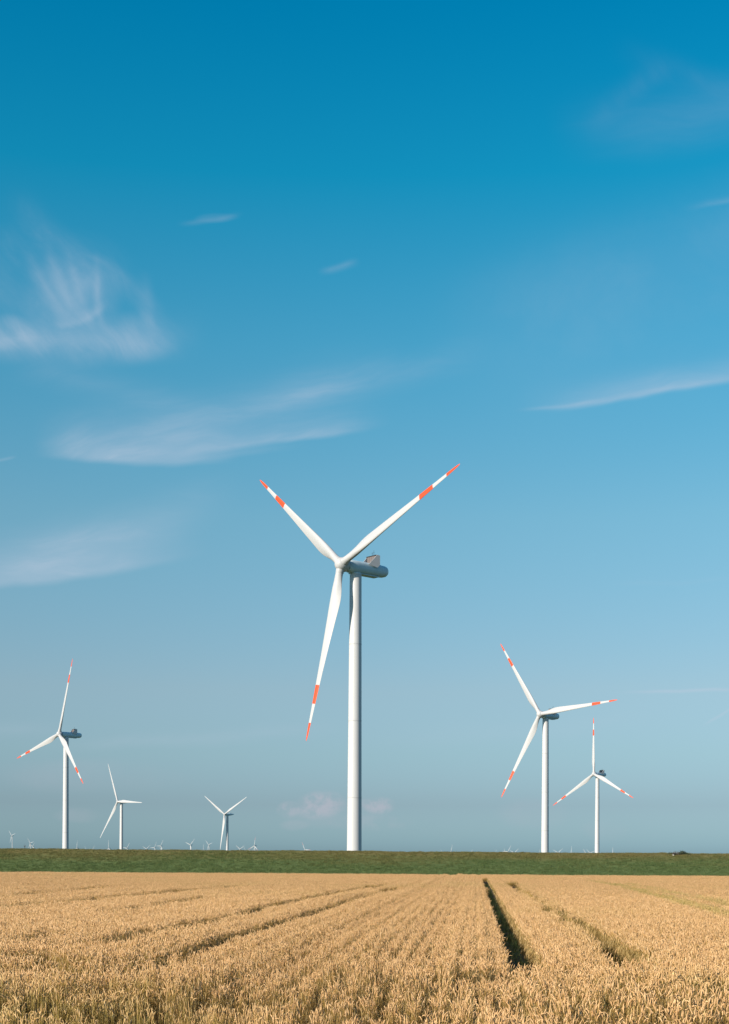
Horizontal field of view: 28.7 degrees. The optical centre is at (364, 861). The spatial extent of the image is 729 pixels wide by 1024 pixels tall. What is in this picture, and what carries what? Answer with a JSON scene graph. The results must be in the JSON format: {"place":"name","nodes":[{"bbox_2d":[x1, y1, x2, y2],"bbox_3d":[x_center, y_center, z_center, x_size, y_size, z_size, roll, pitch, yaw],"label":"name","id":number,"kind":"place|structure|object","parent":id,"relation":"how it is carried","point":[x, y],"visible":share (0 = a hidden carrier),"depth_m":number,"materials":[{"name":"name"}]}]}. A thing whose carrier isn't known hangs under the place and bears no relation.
{"place":"outdoors","nodes":[
{"label":"outdoors","id":0,"kind":"place"},
{"bbox_2d":[16,881,664,1023],"bbox_3d":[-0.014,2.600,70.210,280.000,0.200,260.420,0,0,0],"label":"field","id":1,"kind":"structure","parent":0,"point":[505,935],"depth_m":34.74,"materials":[{"name":"brown plant"}]},
{"bbox_2d":[72,884,628,1002],"bbox_3d":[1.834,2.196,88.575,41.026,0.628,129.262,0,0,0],"label":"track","id":2,"kind":"object","parent":1,"relation":"on","point":[511,940],"visible":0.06,"depth_m":46.34,"materials":[{"name":"black soil"}]},
{"bbox_2d":[0,871,728,1023],"bbox_3d":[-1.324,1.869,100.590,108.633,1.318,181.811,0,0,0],"label":"wheat","id":3,"kind":"object","parent":1,"relation":"on","point":[183,948],"visible":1,"depth_m":28.44,"materials":[{"name":"beige plant"}]},
{"bbox_2d":[0,0,728,853],"label":"sky","id":4,"kind":"structure","parent":0,"point":[341,257],"materials":[{"name":"blue"}]},
{"label":"ground","id":5,"kind":"structure","parent":0,"visible":0},
{"bbox_2d":[18,659,82,848],"bbox_3d":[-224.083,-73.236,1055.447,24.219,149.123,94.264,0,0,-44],"label":"wind turbine","id":6,"kind":"object","parent":5,"relation":"on","point":[64,737],"visible":0.99,"depth_m":1048.34,"materials":[{"name":"paint"}]},
{"bbox_2d":[100,765,141,848],"bbox_3d":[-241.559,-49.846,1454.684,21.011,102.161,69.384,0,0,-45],"label":"wind turbine","id":7,"kind":"object","parent":5,"relation":"on","point":[121,802],"visible":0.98,"depth_m":1459.91,"materials":[{"name":"paint"}]},
{"bbox_2d":[206,797,244,849],"bbox_3d":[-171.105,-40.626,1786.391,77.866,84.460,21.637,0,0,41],"label":"wind turbine","id":8,"kind":"object","parent":5,"relation":"on","point":[226,814],"visible":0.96,"depth_m":1785.09,"materials":[{"name":"paint"}]},
{"bbox_2d":[260,464,459,850],"bbox_3d":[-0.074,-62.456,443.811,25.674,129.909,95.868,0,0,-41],"label":"wind turbine","id":9,"kind":"object","parent":5,"relation":"on","point":[370,567],"visible":1,"depth_m":445.07,"materials":[{"name":"paint"}]},
{"bbox_2d":[0,847,728,875],"bbox_3d":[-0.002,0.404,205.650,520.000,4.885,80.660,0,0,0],"label":"dyke","id":10,"kind":"structure","parent":5,"relation":"on","point":[473,863],"depth_m":198.10,"materials":[{"name":"green plant"}]},
{"bbox_2d":[501,645,615,852],"bbox_3d":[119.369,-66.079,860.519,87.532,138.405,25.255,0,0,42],"label":"wind turbine","id":11,"kind":"object","parent":5,"relation":"on","point":[548,715],"visible":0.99,"depth_m":866.68,"materials":[{"name":"paint"}]},
{"bbox_2d":[554,718,632,852],"bbox_3d":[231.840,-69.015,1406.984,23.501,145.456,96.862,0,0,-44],"label":"wind turbine","id":12,"kind":"object","parent":5,"relation":"on","point":[600,774],"visible":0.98,"depth_m":1405.34,"materials":[{"name":"paint"}]}
]}

